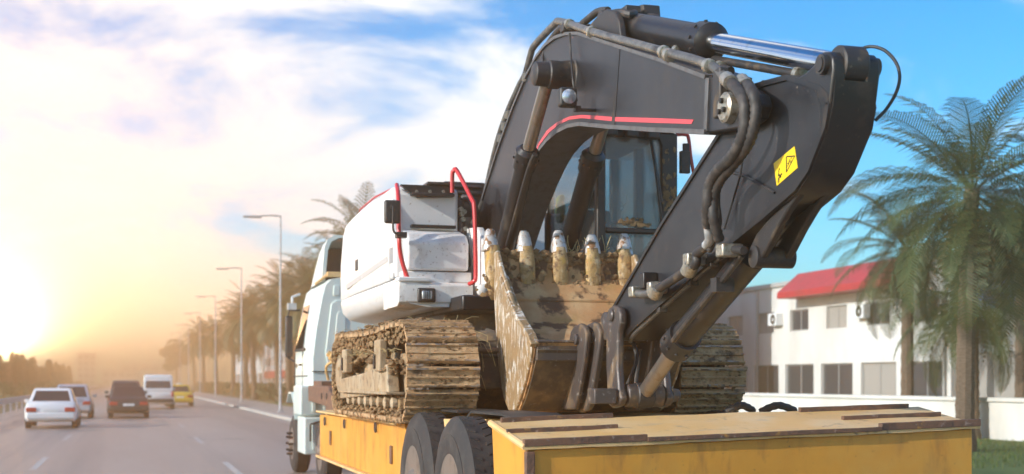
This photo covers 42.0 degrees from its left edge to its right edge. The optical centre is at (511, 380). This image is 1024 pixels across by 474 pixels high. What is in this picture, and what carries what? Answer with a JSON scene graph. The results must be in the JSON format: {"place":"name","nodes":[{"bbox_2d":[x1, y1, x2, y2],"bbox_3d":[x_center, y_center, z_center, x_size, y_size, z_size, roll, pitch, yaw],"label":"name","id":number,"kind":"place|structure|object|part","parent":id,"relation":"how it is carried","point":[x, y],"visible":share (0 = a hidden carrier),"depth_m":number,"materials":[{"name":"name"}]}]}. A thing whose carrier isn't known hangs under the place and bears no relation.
{"place":"outdoors","nodes":[
{"label":"outdoors","id":0,"kind":"place"},
{"bbox_2d":[76,353,96,384],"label":"apartment building","id":1,"kind":"structure","parent":0,"point":[86,368],"depth_m":533.71,"materials":[{"name":"white paint"}]},
{"bbox_2d":[0,383,273,413],"bbox_3d":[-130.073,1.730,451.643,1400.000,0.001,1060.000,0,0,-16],"label":"ground","id":2,"kind":"structure","parent":0,"point":[90,389],"depth_m":139.80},
{"bbox_2d":[0,360,8,391],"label":"conifer tree","id":3,"kind":"object","parent":2,"relation":"on","point":[1,374],"visible":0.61,"depth_m":123.43,"materials":[{"name":"green plant"}]},
{"bbox_2d":[1,362,10,382],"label":"conifer tree","id":4,"kind":"object","parent":2,"relation":"on","point":[4,371],"visible":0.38,"depth_m":146.23,"materials":[{"name":"green plant"}]},
{"bbox_2d":[3,361,10,380],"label":"conifer tree","id":5,"kind":"object","parent":2,"relation":"on","point":[6,364],"visible":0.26,"depth_m":174.65,"materials":[{"name":"green plant"}]},
{"bbox_2d":[7,352,14,373],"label":"conifer tree","id":6,"kind":"object","parent":2,"relation":"on","point":[11,356],"visible":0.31,"depth_m":189.29,"materials":[{"name":"green plant"}]},
{"bbox_2d":[8,359,22,391],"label":"conifer tree","id":7,"kind":"object","parent":2,"relation":"on","point":[15,371],"visible":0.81,"depth_m":150.58,"materials":[{"name":"green plant"}]},
{"bbox_2d":[7,353,27,386],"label":"conifer tree","id":8,"kind":"object","parent":2,"relation":"on","point":[17,356],"visible":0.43,"depth_m":155.25,"materials":[{"name":"green plant"}]},
{"bbox_2d":[19,354,32,381],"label":"conifer tree","id":9,"kind":"object","parent":2,"relation":"on","point":[23,359],"visible":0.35,"depth_m":167.87,"materials":[{"name":"green plant"}]},
{"bbox_2d":[23,359,35,382],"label":"conifer tree","id":10,"kind":"object","parent":2,"relation":"on","point":[28,366],"visible":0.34,"depth_m":172.16,"materials":[{"name":"green plant"}]},
{"bbox_2d":[29,358,38,381],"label":"conifer tree","id":11,"kind":"object","parent":2,"relation":"on","point":[32,366],"visible":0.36,"depth_m":176.21,"materials":[{"name":"green plant"}]},
{"bbox_2d":[31,357,40,380],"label":"conifer tree","id":12,"kind":"object","parent":2,"relation":"on","point":[35,364],"visible":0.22,"depth_m":224.37,"materials":[{"name":"green plant"}]},
{"bbox_2d":[0,380,84,398],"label":"shrubs","id":13,"kind":"object","parent":2,"relation":"on","point":[23,389],"visible":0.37,"depth_m":133.25,"materials":[{"name":"green plant"}]},
{"bbox_2d":[44,359,54,383],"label":"conifer tree","id":14,"kind":"object","parent":2,"relation":"on","point":[48,372],"visible":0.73,"depth_m":204.15,"materials":[{"name":"green plant"}]},
{"bbox_2d":[46,359,58,382],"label":"conifer tree","id":15,"kind":"object","parent":2,"relation":"on","point":[50,361],"visible":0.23,"depth_m":210.08,"materials":[{"name":"green plant"}]},
{"bbox_2d":[53,362,60,382],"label":"conifer tree","id":16,"kind":"object","parent":2,"relation":"on","point":[55,365],"visible":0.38,"depth_m":242.98,"materials":[{"name":"green plant"}]},
{"bbox_2d":[55,364,64,382],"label":"conifer tree","id":17,"kind":"object","parent":2,"relation":"on","point":[59,371],"visible":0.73,"depth_m":237.22,"materials":[{"name":"green plant"}]},
{"bbox_2d":[61,363,68,381],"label":"conifer tree","id":18,"kind":"object","parent":2,"relation":"on","point":[64,374],"visible":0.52,"depth_m":258.75,"materials":[{"name":"green plant"}]},
{"bbox_2d":[66,368,72,380],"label":"conifer tree","id":19,"kind":"object","parent":2,"relation":"on","point":[68,373],"visible":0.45,"depth_m":288.23,"materials":[{"name":"green plant"}]},
{"bbox_2d":[101,370,133,384],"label":"apartment building","id":20,"kind":"structure","parent":2,"relation":"on","point":[109,377],"depth_m":536.72,"materials":[{"name":"white paint"}]},
{"bbox_2d":[121,364,178,384],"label":"apartment building","id":21,"kind":"structure","parent":2,"relation":"on","point":[140,371],"depth_m":617.09,"materials":[{"name":"white paint"}]},
{"bbox_2d":[158,337,191,384],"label":"broadleaf tree","id":22,"kind":"object","parent":2,"relation":"on","point":[176,356],"visible":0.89,"depth_m":313.59,"materials":[{"name":"green plant"}]},
{"bbox_2d":[178,329,201,390],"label":"palm tree","id":23,"kind":"object","parent":2,"relation":"on","point":[193,363],"visible":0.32,"depth_m":238.16,"materials":[{"name":"green plant"}]},
{"bbox_2d":[181,316,217,391],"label":"palm tree","id":24,"kind":"object","parent":2,"relation":"on","point":[199,325],"visible":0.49,"depth_m":200.75,"materials":[{"name":"green plant"}]},
{"bbox_2d":[191,314,229,393],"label":"palm tree","id":25,"kind":"object","parent":2,"relation":"on","point":[210,345],"visible":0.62,"depth_m":173.86,"materials":[{"name":"green plant"}]},
{"bbox_2d":[204,303,239,395],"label":"palm tree","id":26,"kind":"object","parent":2,"relation":"on","point":[232,350],"visible":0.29,"depth_m":152.96,"materials":[{"name":"green plant"}]},
{"bbox_2d":[213,291,267,397],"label":"palm tree","id":27,"kind":"object","parent":2,"relation":"on","point":[246,348],"visible":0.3,"depth_m":135.34,"materials":[{"name":"green plant"}]},
{"bbox_2d":[215,280,267,399],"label":"palm tree","id":28,"kind":"object","parent":2,"relation":"on","point":[252,354],"visible":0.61,"depth_m":120.67,"materials":[{"name":"green plant"}]},
{"bbox_2d":[225,343,258,375],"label":"palm tree","id":29,"kind":"object","parent":2,"relation":"on","point":[239,360],"visible":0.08,"depth_m":186.19,"materials":[{"name":"green plant"}]},
{"bbox_2d":[193,395,291,420],"bbox_3d":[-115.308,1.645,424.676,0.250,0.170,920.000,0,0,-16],"label":"kerb","id":30,"kind":"structure","parent":2,"relation":"on","point":[280,416],"depth_m":73.57,"materials":[{"name":"concrete"}]},
{"bbox_2d":[194,381,293,403],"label":"hedge","id":31,"kind":"object","parent":2,"relation":"on","point":[263,390],"visible":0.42,"depth_m":129.56,"materials":[{"name":"green plant"}]},
{"bbox_2d":[238,280,297,401],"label":"palm tree","id":32,"kind":"object","parent":2,"relation":"on","point":[269,336],"visible":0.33,"depth_m":109.12,"materials":[{"name":"green plant"}]},
{"bbox_2d":[264,330,296,388],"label":"palm tree","id":33,"kind":"object","parent":2,"relation":"on","point":[294,347],"visible":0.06,"depth_m":133.06,"materials":[{"name":"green plant"}]},
{"bbox_2d":[715,259,956,396],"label":"shop building","id":34,"kind":"structure","parent":2,"relation":"on","point":[819,341],"depth_m":59.77,"materials":[{"name":"white paint"}]},
{"bbox_2d":[726,366,746,392],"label":"window","id":35,"kind":"structure","parent":34,"relation":"in","point":[745,388],"depth_m":68.03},
{"bbox_2d":[730,316,742,334],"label":"window","id":36,"kind":"structure","parent":34,"relation":"in","point":[736,322],"depth_m":68.56,"materials":[{"name":"glass"}]},
{"bbox_2d":[756,291,757,392],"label":"drain pipe","id":37,"kind":"object","parent":34,"relation":"attached to","point":[756,341],"visible":0.65,"depth_m":65.89,"materials":[{"name":"grey paint"}]},
{"bbox_2d":[759,312,773,333],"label":"window","id":38,"kind":"structure","parent":34,"relation":"in","point":[763,318],"depth_m":65.68,"materials":[{"name":"grey glass"}]},
{"bbox_2d":[755,365,778,392],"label":"window","id":39,"kind":"structure","parent":34,"relation":"in","point":[768,375],"depth_m":65.29,"materials":[{"name":"brown glass"}]},
{"bbox_2d":[768,313,782,325],"bbox_3d":[12.610,-2.940,63.885,0.384,0.580,0.840,0,0,-16],"label":"air conditioner","id":40,"kind":"object","parent":34,"relation":"attached to","point":[775,319],"visible":1,"depth_m":63.53,"materials":[{"name":"white plastic"}]},
{"bbox_2d":[792,309,807,330],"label":"window","id":41,"kind":"structure","parent":34,"relation":"in","point":[799,317],"depth_m":62.17,"materials":[{"name":"glass"}]},
{"bbox_2d":[787,364,813,393],"bbox_3d":[13.492,0.335,62.058,0.080,2.230,2.720,0,0,-16],"label":"window","id":42,"kind":"structure","parent":34,"relation":"in","point":[800,377],"depth_m":62.17,"materials":[{"name":"grey glass"}]},
{"bbox_2d":[828,305,846,328],"bbox_3d":[14.433,-2.830,58.791,0.080,1.000,1.768,0,0,-16],"label":"window","id":43,"kind":"structure","parent":34,"relation":"in","point":[837,315],"depth_m":58.92,"materials":[{"name":"beige glass"}]},
{"bbox_2d":[823,363,852,394],"bbox_3d":[14.433,0.335,58.791,0.080,2.230,2.720,0,0,-16],"label":"window","id":44,"kind":"structure","parent":34,"relation":"in","point":[837,377],"depth_m":58.79,"materials":[{"name":"grey glass"}]},
{"bbox_2d":[852,304,869,318],"bbox_3d":[14.769,-2.940,56.390,0.384,0.580,0.840,0,0,-16],"label":"air conditioner","id":45,"kind":"object","parent":34,"relation":"attached to","point":[855,312],"visible":0.73,"depth_m":56.09,"materials":[{"name":"white plastic"}]},
{"bbox_2d":[863,362,895,395],"bbox_3d":[15.374,0.335,55.524,0.080,2.230,2.720,0,0,-16],"label":"window","id":46,"kind":"structure","parent":34,"relation":"in","point":[879,378],"depth_m":55.63,"materials":[{"name":"white glass"}]},
{"bbox_2d":[869,301,889,325],"bbox_3d":[15.374,-2.830,55.524,0.080,1.000,1.768,0,0,-16],"label":"window","id":47,"kind":"structure","parent":34,"relation":"in","point":[877,318],"depth_m":55.80,"materials":[{"name":"grey glass"}]},
{"bbox_2d":[915,297,937,320],"bbox_3d":[16.315,-2.830,52.256,0.080,1.000,1.768,0,0,-16],"label":"window","id":48,"kind":"structure","parent":34,"relation":"in","point":[929,297],"depth_m":52.81,"materials":[{"name":"grey glass"}]},
{"bbox_2d":[913,361,941,395],"bbox_3d":[16.315,0.335,52.256,0.080,2.230,2.720,0,0,-16],"label":"window","id":49,"kind":"structure","parent":34,"relation":"in","point":[921,388],"depth_m":52.56,"materials":[{"name":"grey glass"}]},
{"bbox_2d":[942,278,945,395],"bbox_3d":[16.472,-1.425,50.845,0.111,6.050,0.111,0,0,-39],"label":"drain pipe","id":50,"kind":"object","parent":34,"relation":"attached to","point":[944,389],"visible":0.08,"depth_m":50.80,"materials":[{"name":"grey paint"}]},
{"bbox_2d":[739,393,1023,440],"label":"boundary wall","id":51,"kind":"structure","parent":2,"relation":"on","point":[1000,417],"depth_m":41.40,"materials":[{"name":"white paint"}]},
{"bbox_2d":[821,187,981,395],"bbox_3d":[13.831,-2.611,46.767,6.239,8.622,6.168,0,0,-16],"label":"palm tree","id":52,"kind":"object","parent":2,"relation":"on","point":[907,379],"visible":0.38,"depth_m":46.48,"materials":[{"name":"green plant"}]},
{"bbox_2d":[924,181,1023,397],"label":"palm tree","id":53,"kind":"object","parent":2,"relation":"on","point":[1019,377],"visible":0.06,"depth_m":42.53,"materials":[{"name":"green plant"}]},
{"bbox_2d":[0,385,356,473],"bbox_3d":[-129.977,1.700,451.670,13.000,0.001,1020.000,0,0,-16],"label":"road","id":54,"kind":"structure","parent":0,"point":[158,441],"depth_m":36.27,"materials":[{"name":"grey asphalt"}]},
{"bbox_2d":[0,385,98,414],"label":"guard rail","id":55,"kind":"object","parent":54,"relation":"on","point":[4,401],"visible":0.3,"depth_m":72.13,"materials":[{"name":"metal"}]},
{"bbox_2d":[25,388,83,427],"bbox_3d":[-17.048,0.978,49.620,2.100,1.437,4.500,0,0,-16],"label":"car","id":56,"kind":"object","parent":54,"relation":"on","point":[52,405],"visible":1,"depth_m":47.72,"materials":[{"name":"white paint"}]},
{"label":"rear window","id":57,"kind":"part","parent":56,"relation":"part of","materials":[{"name":"black glass"}]},
{"bbox_2d":[57,384,96,417],"bbox_3d":[-20.488,0.923,62.288,2.070,1.547,4.150,0,0,-16],"label":"car","id":58,"kind":"object","parent":54,"relation":"on","point":[81,391],"visible":0.45,"depth_m":60.70,"materials":[{"name":"silver metal"}]},
{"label":"rear window","id":59,"kind":"part","parent":58,"relation":"part of","materials":[{"name":"black glass"}]},
{"bbox_2d":[105,381,146,413],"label":"car","id":60,"kind":"object","parent":54,"relation":"on","point":[124,384],"visible":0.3,"depth_m":68.97,"materials":[{"name":"grey paint"}]},
{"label":"rear window","id":61,"kind":"part","parent":60,"relation":"part of","materials":[{"name":"black glass"}]},
{"bbox_2d":[105,386,151,417],"bbox_3d":[-18.015,0.978,62.662,2.100,1.437,4.500,0,0,-16],"label":"car","id":62,"kind":"object","parent":54,"relation":"on","point":[128,399],"visible":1,"depth_m":60.72,"materials":[{"name":"black paint"}]},
{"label":"rear window","id":63,"kind":"part","parent":62,"relation":"part of","materials":[{"name":"black glass"}]},
{"bbox_2d":[0,387,289,473],"bbox_3d":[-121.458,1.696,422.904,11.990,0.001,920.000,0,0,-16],"label":"road markings","id":64,"kind":"object","parent":54,"relation":"on","point":[41,461],"visible":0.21,"depth_m":38.01,"materials":[{"name":"paint"}]},
{"bbox_2d":[143,375,174,408],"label":"van","id":65,"kind":"object","parent":54,"relation":"on","point":[159,388],"visible":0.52,"depth_m":80.33,"materials":[{"name":"white paint"}]},
{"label":"rear window","id":66,"kind":"part","parent":65,"relation":"part of","materials":[{"name":"black glass"}]},
{"bbox_2d":[165,383,193,405],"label":"taxi","id":67,"kind":"object","parent":54,"relation":"on","point":[183,393],"visible":0.59,"depth_m":89.59,"materials":[{"name":"yellow paint"}]},
{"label":"rear window","id":68,"kind":"part","parent":67,"relation":"part of","materials":[{"name":"black glass"}]},
{"bbox_2d":[285,235,375,473],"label":"tractor truck","id":69,"kind":"object","parent":54,"relation":"on","point":[324,318],"visible":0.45,"depth_m":23.44,"materials":[{"name":"white paint"}]},
{"bbox_2d":[308,386,980,473],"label":"lowbed trailer","id":70,"kind":"object","parent":54,"relation":"on","point":[883,439],"visible":0.99,"depth_m":9.95,"materials":[{"name":"yellow paint"}]},
{"bbox_2d":[330,4,900,423],"bbox_3d":[0.517,-1.597,13.556,3.748,4.061,11.474,0,0,-16],"label":"excavator","id":71,"kind":"object","parent":70,"relation":"on","point":[531,274],"visible":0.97,"depth_m":12.56,"materials":[{"name":"black metal"}]},
{"bbox_2d":[341,203,369,300],"bbox_3d":[-1.933,-1.692,17.674,0.512,1.155,2.122,0,0,-16],"label":"side door","id":72,"kind":"structure","parent":71,"relation":"in","point":[351,261],"depth_m":17.35,"materials":[{"name":"white metal"}]},
{"bbox_2d":[362,198,394,290],"bbox_3d":[-1.339,-1.692,15.620,0.508,1.155,2.100,0,0,-16],"label":"side door","id":73,"kind":"structure","parent":71,"relation":"in","point":[377,254],"depth_m":15.72,"materials":[{"name":"white metal"}]},
{"bbox_2d":[725,402,755,412],"bbox_3d":[1.970,0.234,11.406,0.348,0.117,0.120,0,0,-35],"label":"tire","id":74,"kind":"object","parent":70,"relation":"on","point":[736,406],"visible":0.91,"depth_m":11.33,"materials":[{"name":"black rubber"}]},
{"bbox_2d":[759,402,797,411],"bbox_3d":[2.312,0.236,11.504,0.424,0.119,0.124,0,0,-31],"label":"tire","id":75,"kind":"object","parent":70,"relation":"on","point":[770,407],"visible":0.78,"depth_m":11.43,"materials":[{"name":"black rubber"}]},
{"bbox_2d":[193,391,293,416],"bbox_3d":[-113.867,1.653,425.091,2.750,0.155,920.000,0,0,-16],"label":"pavement","id":76,"kind":"structure","parent":0,"point":[274,408],"depth_m":89.36,"materials":[{"name":"grey concrete"}]},
{"bbox_2d":[176,324,188,384],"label":"street lamp","id":77,"kind":"object","parent":76,"relation":"on","point":[188,350],"visible":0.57,"depth_m":194.49,"materials":[{"name":"metal"}]},
{"bbox_2d":[184,312,200,393],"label":"street lamp","id":78,"kind":"object","parent":76,"relation":"on","point":[199,365],"visible":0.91,"depth_m":161.81,"materials":[{"name":"metal"}]},
{"bbox_2d":[196,295,216,396],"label":"street lamp","id":79,"kind":"object","parent":76,"relation":"on","point":[215,341],"visible":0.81,"depth_m":130.02,"materials":[{"name":"metal"}]},
{"bbox_2d":[216,267,243,402],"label":"street lamp","id":80,"kind":"object","parent":76,"relation":"on","point":[240,401],"visible":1,"depth_m":97.77,"materials":[{"name":"metal"}]},
{"bbox_2d":[243,215,283,411],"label":"street lamp","id":81,"kind":"object","parent":76,"relation":"on","point":[280,334],"visible":1,"depth_m":66.85,"materials":[{"name":"metal"}]},
{"bbox_2d":[235,345,264,383],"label":"shop building","id":82,"kind":"structure","parent":0,"point":[260,367],"depth_m":195.76,"materials":[{"name":"white paint"}]},
{"bbox_2d":[259,373,261,383],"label":"window","id":83,"kind":"structure","parent":82,"relation":"in","point":[260,374],"depth_m":189.86,"materials":[{"name":"beige glass"}]},
{"bbox_2d":[239,342,272,358],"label":"palm tree","id":84,"kind":"object","parent":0,"point":[259,349],"visible":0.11,"depth_m":165.65,"materials":[{"name":"green plant"}]},
{"bbox_2d":[264,340,285,392],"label":"shop building","id":85,"kind":"structure","parent":0,"point":[269,374],"depth_m":174.04,"materials":[{"name":"grey paint"}]},
{"bbox_2d":[0,0,1023,382],"label":"sky","id":86,"kind":"structure","parent":0,"point":[138,138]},
{"bbox_2d":[264,402,1023,473],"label":"lawn","id":87,"kind":"structure","parent":0,"point":[1007,469],"depth_m":28.54,"materials":[{"name":"green plant"}]},
{"bbox_2d":[244,259,311,403],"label":"palm tree","id":88,"kind":"object","parent":87,"relation":"on","point":[288,374],"visible":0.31,"depth_m":99.03,"materials":[{"name":"green plant"}]},
{"bbox_2d":[256,246,314,342],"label":"palm tree","id":89,"kind":"object","parent":87,"relation":"on","point":[285,311],"visible":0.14,"depth_m":89.96,"materials":[{"name":"green plant"}]},
{"bbox_2d":[267,253,318,333],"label":"palm tree","id":90,"kind":"object","parent":87,"relation":"on","point":[300,304],"visible":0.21,"depth_m":81.24,"materials":[{"name":"green plant"}]},
{"bbox_2d":[293,223,342,308],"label":"palm tree","id":91,"kind":"object","parent":87,"relation":"on","point":[313,259],"visible":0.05,"depth_m":73.40,"materials":[{"name":"green plant"}]},
{"bbox_2d":[300,179,374,281],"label":"palm tree","id":92,"kind":"object","parent":87,"relation":"on","point":[350,210],"visible":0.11,"depth_m":65.59,"materials":[{"name":"green plant"}]},
{"bbox_2d":[824,75,1023,451],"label":"palm tree","id":93,"kind":"object","parent":87,"relation":"on","point":[967,228],"visible":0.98,"depth_m":31.30,"materials":[{"name":"green plant"}]},
{"bbox_2d":[875,237,1023,438],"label":"palm tree","id":94,"kind":"object","parent":87,"relation":"on","point":[944,317],"visible":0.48,"depth_m":38.60,"materials":[{"name":"green plant"}]},
{"bbox_2d":[969,133,1023,296],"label":"palm tree","id":95,"kind":"object","parent":87,"relation":"on","point":[1021,139],"visible":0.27,"depth_m":31.72,"materials":[{"name":"green plant"}]},
{"bbox_2d":[978,235,1015,397],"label":"shop building","id":96,"kind":"structure","parent":0,"point":[986,386],"depth_m":48.21,"materials":[{"name":"grey paint"}]},
{"bbox_2d":[979,351,1014,397],"bbox_3d":[17.483,0.195,48.201,0.080,2.510,2.752,0,0,-16],"label":"window","id":97,"kind":"structure","parent":96,"relation":"in","point":[986,387],"depth_m":48.36,"materials":[{"name":"white glass"}]},
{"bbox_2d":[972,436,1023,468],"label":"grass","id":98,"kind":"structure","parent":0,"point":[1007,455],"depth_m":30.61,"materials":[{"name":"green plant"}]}
]}

